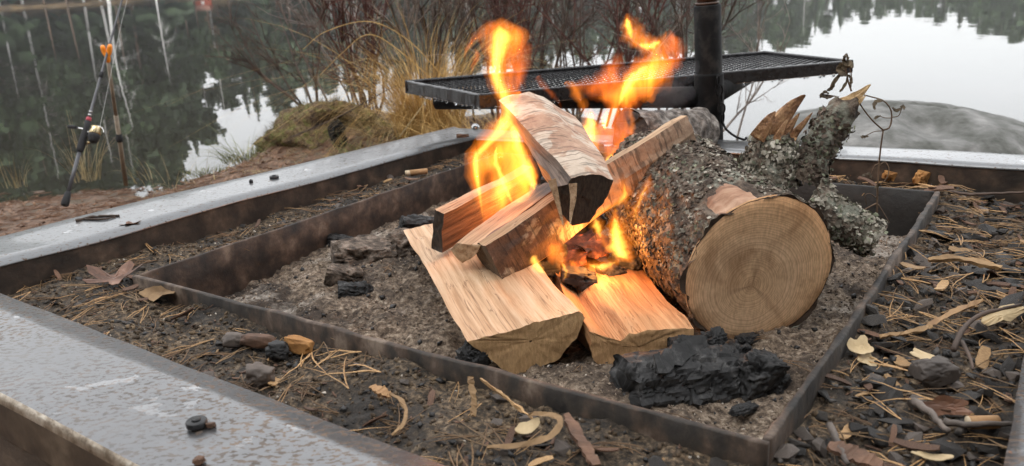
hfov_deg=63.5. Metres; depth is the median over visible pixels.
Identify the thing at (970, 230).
pine needle pair
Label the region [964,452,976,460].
dark stone
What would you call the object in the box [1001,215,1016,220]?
charcoal chunk
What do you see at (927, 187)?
pine needle pair
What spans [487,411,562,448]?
curled shaving
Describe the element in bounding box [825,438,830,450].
charcoal chunk
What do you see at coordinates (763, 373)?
charred chunk
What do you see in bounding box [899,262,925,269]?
wood chip
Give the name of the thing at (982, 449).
charcoal chunk
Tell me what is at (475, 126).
bolt head
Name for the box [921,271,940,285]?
charcoal chunk
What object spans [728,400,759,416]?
charred chunk
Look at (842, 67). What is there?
dried weed
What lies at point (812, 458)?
pine needle pair
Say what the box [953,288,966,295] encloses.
dark stone
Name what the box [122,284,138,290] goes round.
bark chip
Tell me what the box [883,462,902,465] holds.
bark chip
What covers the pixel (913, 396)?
dark stone
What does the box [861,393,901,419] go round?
pine needle pair
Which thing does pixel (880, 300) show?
charcoal chunk
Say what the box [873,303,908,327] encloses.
pine needle pair
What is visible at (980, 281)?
charcoal chunk
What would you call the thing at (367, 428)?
pine needle pair
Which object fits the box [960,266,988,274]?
charcoal chunk
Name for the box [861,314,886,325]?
charcoal chunk
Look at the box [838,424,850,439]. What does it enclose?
wood chip
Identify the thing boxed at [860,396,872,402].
charcoal chunk
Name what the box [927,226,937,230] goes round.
charcoal chunk
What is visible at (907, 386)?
charcoal chunk
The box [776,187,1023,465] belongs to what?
charcoal litter
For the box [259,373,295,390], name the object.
pine needle pair
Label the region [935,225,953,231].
bark chip
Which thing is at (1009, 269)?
charcoal chunk
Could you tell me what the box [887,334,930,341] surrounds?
pine needle pair
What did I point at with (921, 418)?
pine needle pair
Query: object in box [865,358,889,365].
charcoal chunk
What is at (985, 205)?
charcoal chunk
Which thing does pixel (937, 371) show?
dark stone
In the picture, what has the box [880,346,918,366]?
pine needle pair
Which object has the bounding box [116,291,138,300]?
pine needle pair
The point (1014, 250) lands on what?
pine needle pair
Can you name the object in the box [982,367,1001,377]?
dark stone
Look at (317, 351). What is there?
pine needle pair
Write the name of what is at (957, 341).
twig
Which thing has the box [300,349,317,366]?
pine needle pair
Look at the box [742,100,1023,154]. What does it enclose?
shore boulder
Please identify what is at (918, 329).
wood sliver
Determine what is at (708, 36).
grill post
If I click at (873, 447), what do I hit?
bark chip
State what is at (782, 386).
charred chunk
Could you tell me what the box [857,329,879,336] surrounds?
bark chip
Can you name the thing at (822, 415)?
charcoal chunk
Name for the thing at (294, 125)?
mossy mound
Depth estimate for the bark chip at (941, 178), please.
1.56 m
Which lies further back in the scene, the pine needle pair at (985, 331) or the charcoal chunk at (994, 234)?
the charcoal chunk at (994, 234)
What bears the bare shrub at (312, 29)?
on the ground at (589, 126)
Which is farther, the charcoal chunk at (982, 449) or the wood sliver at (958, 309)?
the wood sliver at (958, 309)
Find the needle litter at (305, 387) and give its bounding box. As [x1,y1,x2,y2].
[19,153,1023,465]
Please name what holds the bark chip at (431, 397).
on the soil
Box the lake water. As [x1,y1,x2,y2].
[0,0,1023,202]
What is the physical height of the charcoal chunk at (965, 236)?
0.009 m
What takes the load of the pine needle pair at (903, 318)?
on the soil
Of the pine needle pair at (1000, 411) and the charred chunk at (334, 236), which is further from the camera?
the charred chunk at (334, 236)
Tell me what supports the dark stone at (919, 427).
on the soil
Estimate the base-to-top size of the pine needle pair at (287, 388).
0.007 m
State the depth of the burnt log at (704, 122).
1.70 m
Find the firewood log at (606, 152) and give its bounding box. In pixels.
[540,142,617,182]
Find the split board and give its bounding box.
[431,164,531,252]
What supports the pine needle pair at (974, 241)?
on the soil
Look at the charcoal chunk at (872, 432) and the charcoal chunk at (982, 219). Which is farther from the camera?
the charcoal chunk at (982, 219)
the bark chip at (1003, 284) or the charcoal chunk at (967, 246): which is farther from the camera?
the charcoal chunk at (967, 246)
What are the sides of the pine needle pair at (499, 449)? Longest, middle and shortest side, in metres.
0.072 x 0.048 x 0.005 m
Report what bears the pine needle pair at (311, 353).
on the soil
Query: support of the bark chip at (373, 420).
on the soil
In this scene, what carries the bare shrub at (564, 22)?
on the ground at (589, 126)
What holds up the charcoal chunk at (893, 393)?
on the soil
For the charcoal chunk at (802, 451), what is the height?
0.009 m
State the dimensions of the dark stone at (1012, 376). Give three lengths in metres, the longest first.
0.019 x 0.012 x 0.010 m
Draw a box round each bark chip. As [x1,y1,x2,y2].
[54,270,61,279]
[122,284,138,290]
[170,307,193,319]
[254,219,260,227]
[303,406,318,410]
[362,414,387,425]
[427,390,435,405]
[462,456,467,465]
[504,426,515,443]
[592,445,618,451]
[825,373,851,385]
[857,176,876,185]
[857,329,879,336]
[863,383,872,390]
[864,445,881,450]
[874,345,901,353]
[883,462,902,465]
[889,424,896,447]
[893,438,939,451]
[913,408,950,411]
[924,185,953,191]
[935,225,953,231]
[938,175,946,184]
[960,219,976,224]
[967,290,976,293]
[973,202,981,211]
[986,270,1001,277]
[986,282,1010,286]
[999,203,1022,206]
[999,206,1006,213]
[1004,392,1012,402]
[1008,286,1016,294]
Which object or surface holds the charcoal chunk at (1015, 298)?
on the soil
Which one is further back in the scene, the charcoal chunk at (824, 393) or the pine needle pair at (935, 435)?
the charcoal chunk at (824, 393)
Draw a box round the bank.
[0,0,160,8]
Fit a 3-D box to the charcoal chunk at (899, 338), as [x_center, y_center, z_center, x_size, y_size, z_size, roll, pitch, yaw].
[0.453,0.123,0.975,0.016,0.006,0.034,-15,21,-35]
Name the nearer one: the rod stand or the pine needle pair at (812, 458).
the pine needle pair at (812, 458)
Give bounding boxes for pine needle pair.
[13,291,30,300]
[61,284,102,286]
[61,306,94,319]
[71,307,89,320]
[72,293,122,307]
[84,293,126,305]
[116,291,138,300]
[140,307,148,322]
[162,339,213,355]
[197,326,227,333]
[215,347,250,363]
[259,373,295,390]
[278,384,290,401]
[280,352,323,379]
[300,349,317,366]
[302,342,330,367]
[304,356,348,388]
[309,350,361,363]
[314,349,339,367]
[317,364,380,376]
[351,427,384,430]
[432,415,500,450]
[448,403,481,421]
[449,382,458,402]
[457,439,473,465]
[514,430,544,454]
[807,449,825,465]
[833,426,850,464]
[839,432,910,451]
[853,388,905,395]
[854,357,907,370]
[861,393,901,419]
[862,360,908,379]
[864,291,921,304]
[867,450,903,465]
[870,380,932,403]
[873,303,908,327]
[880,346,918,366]
[885,311,918,324]
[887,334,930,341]
[887,436,929,451]
[889,276,930,283]
[889,299,903,315]
[891,186,918,188]
[893,337,934,344]
[899,408,937,425]
[902,388,968,398]
[903,276,931,290]
[908,275,938,279]
[910,458,926,465]
[914,186,956,194]
[919,230,951,239]
[920,312,974,331]
[923,433,944,438]
[929,262,956,271]
[932,215,956,222]
[932,272,972,289]
[933,385,986,410]
[935,223,969,228]
[938,202,964,207]
[939,184,973,191]
[943,294,969,311]
[944,205,981,216]
[947,317,982,322]
[951,194,979,203]
[951,210,997,215]
[951,226,988,236]
[953,240,995,245]
[955,430,1006,447]
[957,384,980,390]
[959,250,987,260]
[961,368,1017,387]
[962,433,1007,439]
[963,326,1017,334]
[963,454,995,465]
[966,209,1005,211]
[968,381,1014,402]
[970,352,1004,373]
[970,394,1003,414]
[975,289,1003,297]
[979,457,1004,465]
[980,271,1023,279]
[984,217,1022,222]
[984,221,1022,227]
[986,253,1023,260]
[989,403,1013,413]
[990,224,1022,229]
[990,239,1023,247]
[992,349,1023,354]
[999,327,1023,342]
[1000,248,1023,254]
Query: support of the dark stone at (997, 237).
on the soil
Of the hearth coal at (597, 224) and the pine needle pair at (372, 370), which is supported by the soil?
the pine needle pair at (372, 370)
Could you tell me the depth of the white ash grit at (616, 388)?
1.01 m
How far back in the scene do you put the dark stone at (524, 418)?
0.83 m
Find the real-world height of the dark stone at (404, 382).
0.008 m
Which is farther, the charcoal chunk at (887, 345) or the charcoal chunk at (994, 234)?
the charcoal chunk at (994, 234)
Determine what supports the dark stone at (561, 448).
on the soil
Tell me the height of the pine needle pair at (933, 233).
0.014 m
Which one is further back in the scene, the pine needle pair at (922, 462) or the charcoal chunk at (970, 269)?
the charcoal chunk at (970, 269)
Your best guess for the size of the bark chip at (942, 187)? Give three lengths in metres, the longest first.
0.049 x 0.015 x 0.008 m
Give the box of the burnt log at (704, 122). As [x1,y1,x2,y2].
[613,107,719,145]
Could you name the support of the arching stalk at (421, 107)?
on the ground at (589, 126)
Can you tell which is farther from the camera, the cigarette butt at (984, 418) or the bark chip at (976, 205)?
the bark chip at (976, 205)
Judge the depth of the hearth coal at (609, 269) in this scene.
1.24 m
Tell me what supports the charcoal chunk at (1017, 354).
on the soil
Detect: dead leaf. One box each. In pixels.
[82,260,142,284]
[122,221,140,224]
[139,286,174,301]
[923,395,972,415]
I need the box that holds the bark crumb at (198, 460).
[192,455,205,465]
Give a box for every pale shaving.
[515,417,539,433]
[857,353,876,365]
[910,348,933,358]
[911,451,953,460]
[981,304,1023,325]
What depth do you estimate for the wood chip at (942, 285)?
1.10 m
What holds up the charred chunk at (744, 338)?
on the ash bed
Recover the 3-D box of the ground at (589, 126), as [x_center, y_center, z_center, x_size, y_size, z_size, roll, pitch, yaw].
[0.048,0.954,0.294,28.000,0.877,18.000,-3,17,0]
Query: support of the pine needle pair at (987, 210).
on the soil
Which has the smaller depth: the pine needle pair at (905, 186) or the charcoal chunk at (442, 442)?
the charcoal chunk at (442, 442)
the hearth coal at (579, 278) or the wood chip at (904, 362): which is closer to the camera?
the wood chip at (904, 362)
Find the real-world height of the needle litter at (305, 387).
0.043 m
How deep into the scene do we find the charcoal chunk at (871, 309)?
1.01 m
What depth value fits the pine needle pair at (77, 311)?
1.15 m
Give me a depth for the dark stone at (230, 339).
1.02 m
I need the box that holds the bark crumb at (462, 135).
[456,134,468,137]
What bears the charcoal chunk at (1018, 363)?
on the soil
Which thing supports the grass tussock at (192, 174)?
on the ground at (589, 126)
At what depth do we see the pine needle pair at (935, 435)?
0.78 m
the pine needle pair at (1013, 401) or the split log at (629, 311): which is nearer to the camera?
the pine needle pair at (1013, 401)
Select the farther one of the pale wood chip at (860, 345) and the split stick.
the split stick
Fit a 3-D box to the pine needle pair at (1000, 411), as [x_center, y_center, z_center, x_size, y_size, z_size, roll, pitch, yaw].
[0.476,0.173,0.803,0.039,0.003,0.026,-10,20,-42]
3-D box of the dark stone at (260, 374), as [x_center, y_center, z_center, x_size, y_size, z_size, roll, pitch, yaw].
[-0.284,0.160,0.934,0.033,0.029,0.026,-8,18,-15]
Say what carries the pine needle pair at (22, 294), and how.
on the soil
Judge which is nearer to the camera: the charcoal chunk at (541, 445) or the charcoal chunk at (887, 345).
the charcoal chunk at (541, 445)
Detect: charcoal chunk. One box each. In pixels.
[108,319,120,322]
[209,345,222,351]
[214,340,221,346]
[265,340,288,360]
[435,439,446,445]
[533,444,550,447]
[648,455,666,465]
[709,457,727,465]
[787,458,801,464]
[789,438,811,447]
[797,447,805,454]
[815,410,827,421]
[818,389,829,400]
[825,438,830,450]
[848,421,882,435]
[859,377,883,390]
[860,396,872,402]
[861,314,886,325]
[862,365,892,375]
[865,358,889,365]
[866,304,878,314]
[867,404,875,416]
[867,425,888,447]
[869,400,885,415]
[870,342,893,349]
[870,421,878,428]
[871,377,896,400]
[874,296,884,305]
[876,417,915,424]
[880,385,903,405]
[883,331,906,341]
[887,273,902,280]
[887,278,905,284]
[887,423,902,435]
[894,293,912,307]
[895,315,911,327]
[900,383,924,399]
[902,324,913,328]
[903,341,913,347]
[905,290,913,296]
[907,248,923,256]
[907,323,930,336]
[918,283,935,293]
[918,287,929,296]
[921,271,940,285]
[925,230,944,239]
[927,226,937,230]
[927,330,940,339]
[928,437,967,461]
[932,427,947,434]
[935,461,947,465]
[936,387,946,394]
[943,234,954,239]
[945,414,963,417]
[946,333,983,345]
[949,391,983,399]
[954,251,974,256]
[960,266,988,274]
[961,234,969,238]
[961,280,995,292]
[961,282,973,288]
[961,308,975,318]
[963,244,972,251]
[969,233,990,242]
[969,405,993,415]
[969,443,974,450]
[972,203,990,207]
[972,279,986,284]
[975,322,1004,343]
[976,286,1008,295]
[977,192,994,199]
[977,389,993,398]
[977,442,999,455]
[978,223,996,235]
[979,214,985,222]
[979,218,999,222]
[983,378,1008,394]
[986,294,999,301]
[987,205,1000,212]
[987,230,997,238]
[991,362,1016,371]
[996,252,1012,261]
[997,228,1008,233]
[997,263,1018,276]
[999,291,1023,306]
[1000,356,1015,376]
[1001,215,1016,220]
[1003,278,1019,282]
[1007,242,1022,252]
[1010,281,1023,288]
[1011,342,1023,348]
[1013,353,1021,356]
[1015,358,1022,368]
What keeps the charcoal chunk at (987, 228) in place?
on the soil
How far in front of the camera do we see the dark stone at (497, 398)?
0.87 m
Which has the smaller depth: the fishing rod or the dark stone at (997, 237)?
the dark stone at (997, 237)
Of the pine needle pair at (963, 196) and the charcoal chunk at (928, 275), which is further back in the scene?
the pine needle pair at (963, 196)
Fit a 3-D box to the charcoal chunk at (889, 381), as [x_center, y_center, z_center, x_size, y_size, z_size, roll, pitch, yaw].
[0.382,0.167,0.859,0.047,0.008,0.023,-38,15,-8]
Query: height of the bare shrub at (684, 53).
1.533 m
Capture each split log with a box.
[403,224,584,373]
[477,115,695,278]
[498,92,612,225]
[552,256,693,363]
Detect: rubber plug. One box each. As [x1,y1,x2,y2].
[185,415,207,430]
[269,175,278,178]
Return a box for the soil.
[9,150,1023,465]
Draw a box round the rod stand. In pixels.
[100,44,127,185]
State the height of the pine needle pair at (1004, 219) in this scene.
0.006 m
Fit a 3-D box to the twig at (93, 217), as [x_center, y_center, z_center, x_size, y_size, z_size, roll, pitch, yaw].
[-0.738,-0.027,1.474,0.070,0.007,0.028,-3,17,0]
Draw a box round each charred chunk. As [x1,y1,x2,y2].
[324,263,363,286]
[325,233,351,246]
[338,280,373,298]
[378,228,417,257]
[397,214,433,228]
[455,340,491,365]
[667,334,693,346]
[700,326,727,344]
[727,339,751,353]
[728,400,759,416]
[730,348,790,401]
[734,332,759,344]
[774,374,792,394]
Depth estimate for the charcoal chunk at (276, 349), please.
0.99 m
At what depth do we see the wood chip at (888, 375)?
0.89 m
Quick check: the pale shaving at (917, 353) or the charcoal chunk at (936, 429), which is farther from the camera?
the pale shaving at (917, 353)
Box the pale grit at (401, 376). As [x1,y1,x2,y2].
[39,156,1020,465]
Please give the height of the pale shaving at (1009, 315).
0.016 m
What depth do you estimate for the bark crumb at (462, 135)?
2.06 m
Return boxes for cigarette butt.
[405,168,427,175]
[964,415,1001,428]
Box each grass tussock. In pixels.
[0,153,29,188]
[40,110,124,182]
[112,140,213,186]
[155,120,288,177]
[170,0,613,165]
[177,163,229,178]
[287,96,484,150]
[310,127,409,159]
[314,59,614,144]
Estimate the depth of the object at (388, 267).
1.11 m
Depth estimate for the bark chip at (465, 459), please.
0.75 m
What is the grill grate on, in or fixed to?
on the grill post
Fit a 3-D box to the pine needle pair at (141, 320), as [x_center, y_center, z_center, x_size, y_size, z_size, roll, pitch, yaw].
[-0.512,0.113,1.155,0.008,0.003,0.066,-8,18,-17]
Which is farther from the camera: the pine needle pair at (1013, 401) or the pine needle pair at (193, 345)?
the pine needle pair at (193, 345)
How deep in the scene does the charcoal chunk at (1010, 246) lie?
1.27 m
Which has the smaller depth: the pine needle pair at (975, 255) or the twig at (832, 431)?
the twig at (832, 431)
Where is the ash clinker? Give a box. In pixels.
[330,234,397,266]
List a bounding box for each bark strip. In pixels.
[369,384,390,399]
[467,376,476,416]
[563,412,600,465]
[826,441,883,465]
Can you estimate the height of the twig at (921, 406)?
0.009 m
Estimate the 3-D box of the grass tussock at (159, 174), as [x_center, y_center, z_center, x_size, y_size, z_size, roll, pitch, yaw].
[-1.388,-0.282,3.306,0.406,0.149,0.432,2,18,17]
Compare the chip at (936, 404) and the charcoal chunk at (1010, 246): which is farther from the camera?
the charcoal chunk at (1010, 246)
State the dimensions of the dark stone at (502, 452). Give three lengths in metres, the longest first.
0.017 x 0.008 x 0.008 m
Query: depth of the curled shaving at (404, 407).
0.82 m
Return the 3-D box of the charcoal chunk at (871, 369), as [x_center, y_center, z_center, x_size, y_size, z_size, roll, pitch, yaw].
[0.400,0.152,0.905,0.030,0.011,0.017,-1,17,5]
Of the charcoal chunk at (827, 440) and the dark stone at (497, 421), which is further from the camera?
the dark stone at (497, 421)
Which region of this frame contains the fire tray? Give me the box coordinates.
[132,152,939,465]
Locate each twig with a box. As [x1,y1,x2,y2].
[75,214,119,221]
[292,86,394,137]
[825,422,850,465]
[909,397,950,432]
[943,417,1012,427]
[948,190,1023,195]
[950,303,1021,369]
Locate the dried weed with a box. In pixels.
[819,53,905,222]
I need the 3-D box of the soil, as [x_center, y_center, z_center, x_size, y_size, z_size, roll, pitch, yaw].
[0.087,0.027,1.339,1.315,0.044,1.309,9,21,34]
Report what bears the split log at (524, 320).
on the ash bed
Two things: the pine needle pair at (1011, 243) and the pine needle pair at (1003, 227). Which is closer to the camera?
the pine needle pair at (1011, 243)
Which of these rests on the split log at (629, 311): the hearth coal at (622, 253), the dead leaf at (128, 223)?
the hearth coal at (622, 253)
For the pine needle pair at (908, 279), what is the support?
on the soil
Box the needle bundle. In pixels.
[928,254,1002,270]
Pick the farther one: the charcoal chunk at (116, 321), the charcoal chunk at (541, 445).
the charcoal chunk at (116, 321)
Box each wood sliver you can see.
[879,325,932,338]
[927,299,983,324]
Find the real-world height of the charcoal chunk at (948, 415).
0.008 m
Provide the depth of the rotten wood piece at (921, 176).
1.58 m
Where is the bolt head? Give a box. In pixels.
[471,123,479,128]
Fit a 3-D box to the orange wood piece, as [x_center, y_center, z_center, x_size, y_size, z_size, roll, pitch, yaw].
[-0.258,0.135,1.004,0.037,0.020,0.016,2,18,16]
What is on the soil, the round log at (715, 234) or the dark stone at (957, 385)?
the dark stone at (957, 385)
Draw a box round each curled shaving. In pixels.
[389,392,407,435]
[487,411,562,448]
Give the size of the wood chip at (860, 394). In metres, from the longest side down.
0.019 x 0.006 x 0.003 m
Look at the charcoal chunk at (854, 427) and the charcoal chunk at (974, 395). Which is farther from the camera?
the charcoal chunk at (974, 395)
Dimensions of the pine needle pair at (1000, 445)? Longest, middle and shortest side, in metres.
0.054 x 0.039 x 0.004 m
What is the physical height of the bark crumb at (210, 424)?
0.005 m
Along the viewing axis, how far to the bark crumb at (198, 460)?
0.69 m
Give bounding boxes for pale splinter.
[480,378,532,418]
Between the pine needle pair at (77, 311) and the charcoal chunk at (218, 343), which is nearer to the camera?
the charcoal chunk at (218, 343)
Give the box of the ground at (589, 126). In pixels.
[0,113,613,235]
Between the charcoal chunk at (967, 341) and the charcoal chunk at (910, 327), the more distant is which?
the charcoal chunk at (910, 327)
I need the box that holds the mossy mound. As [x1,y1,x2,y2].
[247,88,393,150]
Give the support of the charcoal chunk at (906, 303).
on the soil
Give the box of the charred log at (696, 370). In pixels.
[609,335,740,408]
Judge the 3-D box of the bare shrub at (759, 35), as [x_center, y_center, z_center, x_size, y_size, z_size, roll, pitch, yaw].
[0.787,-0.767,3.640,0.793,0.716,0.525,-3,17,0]
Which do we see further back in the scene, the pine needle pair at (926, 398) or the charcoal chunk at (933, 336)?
the charcoal chunk at (933, 336)
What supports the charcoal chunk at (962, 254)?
on the soil
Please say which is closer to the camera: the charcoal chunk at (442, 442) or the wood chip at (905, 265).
the charcoal chunk at (442, 442)
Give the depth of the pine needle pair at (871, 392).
0.86 m
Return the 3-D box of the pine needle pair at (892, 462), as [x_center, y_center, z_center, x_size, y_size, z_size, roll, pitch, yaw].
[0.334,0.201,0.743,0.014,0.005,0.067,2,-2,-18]
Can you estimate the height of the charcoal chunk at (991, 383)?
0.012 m
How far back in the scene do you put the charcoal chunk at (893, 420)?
0.80 m
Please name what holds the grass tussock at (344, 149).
on the ground at (589, 126)
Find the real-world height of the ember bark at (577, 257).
0.031 m
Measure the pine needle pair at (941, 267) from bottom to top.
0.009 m
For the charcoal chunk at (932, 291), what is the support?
on the soil
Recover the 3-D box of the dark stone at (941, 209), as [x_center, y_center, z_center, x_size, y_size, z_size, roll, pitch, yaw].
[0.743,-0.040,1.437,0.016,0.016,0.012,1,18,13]
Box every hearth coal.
[538,244,567,277]
[560,266,597,291]
[575,214,606,234]
[595,261,627,276]
[608,237,643,270]
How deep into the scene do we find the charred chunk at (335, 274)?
1.33 m
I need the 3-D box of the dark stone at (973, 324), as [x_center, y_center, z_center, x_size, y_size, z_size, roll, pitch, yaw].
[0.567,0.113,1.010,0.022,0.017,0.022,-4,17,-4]
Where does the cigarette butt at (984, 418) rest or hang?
on the soil
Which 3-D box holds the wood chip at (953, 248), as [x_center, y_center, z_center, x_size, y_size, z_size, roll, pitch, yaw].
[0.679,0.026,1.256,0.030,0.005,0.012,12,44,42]
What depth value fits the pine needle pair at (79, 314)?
1.14 m
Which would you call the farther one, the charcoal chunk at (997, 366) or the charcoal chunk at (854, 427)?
the charcoal chunk at (997, 366)
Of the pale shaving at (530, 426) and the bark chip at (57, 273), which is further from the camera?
the bark chip at (57, 273)
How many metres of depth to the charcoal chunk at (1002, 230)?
1.35 m
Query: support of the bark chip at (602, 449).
on the soil
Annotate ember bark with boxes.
[560,248,591,267]
[562,257,600,266]
[565,228,596,249]
[573,233,614,258]
[586,245,608,263]
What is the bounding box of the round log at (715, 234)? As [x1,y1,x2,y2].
[604,84,887,338]
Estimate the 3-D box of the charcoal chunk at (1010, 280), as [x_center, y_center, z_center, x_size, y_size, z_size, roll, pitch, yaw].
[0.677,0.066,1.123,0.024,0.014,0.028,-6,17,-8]
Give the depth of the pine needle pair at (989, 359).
0.90 m
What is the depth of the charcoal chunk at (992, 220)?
1.40 m
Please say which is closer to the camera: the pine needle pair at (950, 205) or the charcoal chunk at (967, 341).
the charcoal chunk at (967, 341)
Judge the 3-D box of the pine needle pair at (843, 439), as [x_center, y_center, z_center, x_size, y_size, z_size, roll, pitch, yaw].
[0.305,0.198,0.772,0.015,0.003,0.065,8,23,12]
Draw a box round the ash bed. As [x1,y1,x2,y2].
[225,182,906,438]
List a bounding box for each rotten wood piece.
[881,170,897,180]
[912,170,930,185]
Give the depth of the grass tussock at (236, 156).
3.55 m
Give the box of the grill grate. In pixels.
[405,51,852,121]
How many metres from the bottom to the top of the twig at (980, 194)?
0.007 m
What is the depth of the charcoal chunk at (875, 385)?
0.87 m
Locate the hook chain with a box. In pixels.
[715,75,746,140]
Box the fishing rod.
[61,0,126,206]
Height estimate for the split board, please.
0.071 m
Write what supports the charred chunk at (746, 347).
on the ash bed
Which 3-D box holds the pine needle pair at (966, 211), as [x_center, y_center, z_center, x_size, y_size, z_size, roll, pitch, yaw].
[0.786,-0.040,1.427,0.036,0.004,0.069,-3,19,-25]
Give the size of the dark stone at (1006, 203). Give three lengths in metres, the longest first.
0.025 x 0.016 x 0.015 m
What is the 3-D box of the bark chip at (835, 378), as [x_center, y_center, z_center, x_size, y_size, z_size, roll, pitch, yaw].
[0.342,0.154,0.875,0.036,0.005,0.007,19,39,-1]
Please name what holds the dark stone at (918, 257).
on the soil
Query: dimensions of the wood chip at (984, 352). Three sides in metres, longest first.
0.034 x 0.014 x 0.006 m
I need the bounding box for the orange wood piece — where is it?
[284,335,314,354]
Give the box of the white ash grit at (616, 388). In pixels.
[491,361,798,429]
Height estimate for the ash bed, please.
0.056 m
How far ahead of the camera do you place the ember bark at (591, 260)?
1.27 m
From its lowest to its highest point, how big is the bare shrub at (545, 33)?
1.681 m
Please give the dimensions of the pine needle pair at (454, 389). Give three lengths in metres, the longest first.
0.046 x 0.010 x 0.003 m
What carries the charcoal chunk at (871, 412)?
on the soil
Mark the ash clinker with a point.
(362, 249)
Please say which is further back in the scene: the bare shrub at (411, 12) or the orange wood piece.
the bare shrub at (411, 12)
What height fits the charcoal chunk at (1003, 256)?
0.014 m
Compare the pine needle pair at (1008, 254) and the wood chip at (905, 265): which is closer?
the wood chip at (905, 265)
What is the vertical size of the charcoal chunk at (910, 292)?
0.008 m
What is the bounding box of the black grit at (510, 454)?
[18,152,1023,465]
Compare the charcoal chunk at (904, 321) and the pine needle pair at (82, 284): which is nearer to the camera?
the charcoal chunk at (904, 321)
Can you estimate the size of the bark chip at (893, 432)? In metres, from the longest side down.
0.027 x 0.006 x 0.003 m
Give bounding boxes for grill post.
[694,0,722,139]
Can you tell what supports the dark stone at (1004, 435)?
on the soil
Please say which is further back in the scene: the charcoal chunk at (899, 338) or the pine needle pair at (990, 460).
the charcoal chunk at (899, 338)
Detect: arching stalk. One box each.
[306,21,440,77]
[399,99,512,136]
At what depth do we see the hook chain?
1.86 m
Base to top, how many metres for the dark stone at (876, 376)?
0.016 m
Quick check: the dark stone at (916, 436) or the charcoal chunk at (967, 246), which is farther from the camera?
the charcoal chunk at (967, 246)
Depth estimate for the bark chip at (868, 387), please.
0.86 m
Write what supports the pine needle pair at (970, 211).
on the soil
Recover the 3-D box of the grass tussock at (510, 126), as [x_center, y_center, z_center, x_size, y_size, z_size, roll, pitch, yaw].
[-0.095,-0.262,3.282,1.790,0.757,1.636,-3,17,0]
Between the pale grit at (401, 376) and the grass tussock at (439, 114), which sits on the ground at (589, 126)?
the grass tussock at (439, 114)
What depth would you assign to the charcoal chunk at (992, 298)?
1.09 m
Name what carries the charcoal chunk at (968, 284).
on the soil
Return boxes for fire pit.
[0,127,1023,465]
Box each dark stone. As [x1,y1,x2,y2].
[135,266,144,271]
[203,371,214,376]
[222,332,243,347]
[246,361,274,387]
[400,379,408,385]
[490,418,502,426]
[491,394,507,402]
[498,449,514,456]
[519,412,537,421]
[554,439,571,456]
[774,443,799,461]
[793,426,813,442]
[810,437,826,457]
[862,373,884,380]
[887,451,903,462]
[901,267,913,273]
[903,432,922,442]
[907,394,924,410]
[908,355,961,387]
[913,253,930,266]
[913,422,930,431]
[914,298,932,311]
[923,265,935,274]
[929,237,940,246]
[935,206,944,212]
[944,381,964,391]
[946,216,956,221]
[949,272,961,276]
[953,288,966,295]
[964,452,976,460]
[970,320,986,332]
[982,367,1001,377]
[992,235,1004,242]
[997,322,1006,325]
[997,431,1009,440]
[1001,201,1013,209]
[1005,372,1019,380]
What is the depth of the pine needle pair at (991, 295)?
1.08 m
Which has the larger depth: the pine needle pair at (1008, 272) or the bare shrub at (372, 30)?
the bare shrub at (372, 30)
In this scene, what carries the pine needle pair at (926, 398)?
on the soil
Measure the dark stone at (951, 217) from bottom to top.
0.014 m
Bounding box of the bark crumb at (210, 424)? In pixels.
[205,422,215,427]
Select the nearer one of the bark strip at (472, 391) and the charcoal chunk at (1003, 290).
the bark strip at (472, 391)
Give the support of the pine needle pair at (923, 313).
on the soil
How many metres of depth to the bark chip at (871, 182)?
1.60 m
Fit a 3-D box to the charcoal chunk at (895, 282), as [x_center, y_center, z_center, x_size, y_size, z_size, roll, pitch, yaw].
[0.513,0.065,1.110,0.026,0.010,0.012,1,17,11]
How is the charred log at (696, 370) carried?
on the ash bed
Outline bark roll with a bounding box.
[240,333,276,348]
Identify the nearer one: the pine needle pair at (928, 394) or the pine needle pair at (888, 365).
the pine needle pair at (928, 394)
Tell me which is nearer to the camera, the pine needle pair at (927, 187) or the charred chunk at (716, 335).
the charred chunk at (716, 335)
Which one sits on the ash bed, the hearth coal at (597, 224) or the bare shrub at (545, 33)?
the hearth coal at (597, 224)
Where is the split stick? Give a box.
[451,183,551,262]
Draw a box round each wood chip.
[267,377,279,385]
[528,455,553,465]
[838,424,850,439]
[847,335,873,354]
[855,392,869,396]
[884,373,909,396]
[893,355,910,367]
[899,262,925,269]
[934,280,948,290]
[948,246,970,251]
[975,345,990,368]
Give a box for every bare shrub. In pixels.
[197,0,344,105]
[233,0,413,102]
[293,0,401,112]
[331,0,483,78]
[333,0,494,106]
[397,0,633,83]
[399,0,523,122]
[447,0,595,120]
[463,0,696,127]
[466,0,694,122]
[573,0,769,109]
[606,0,789,138]

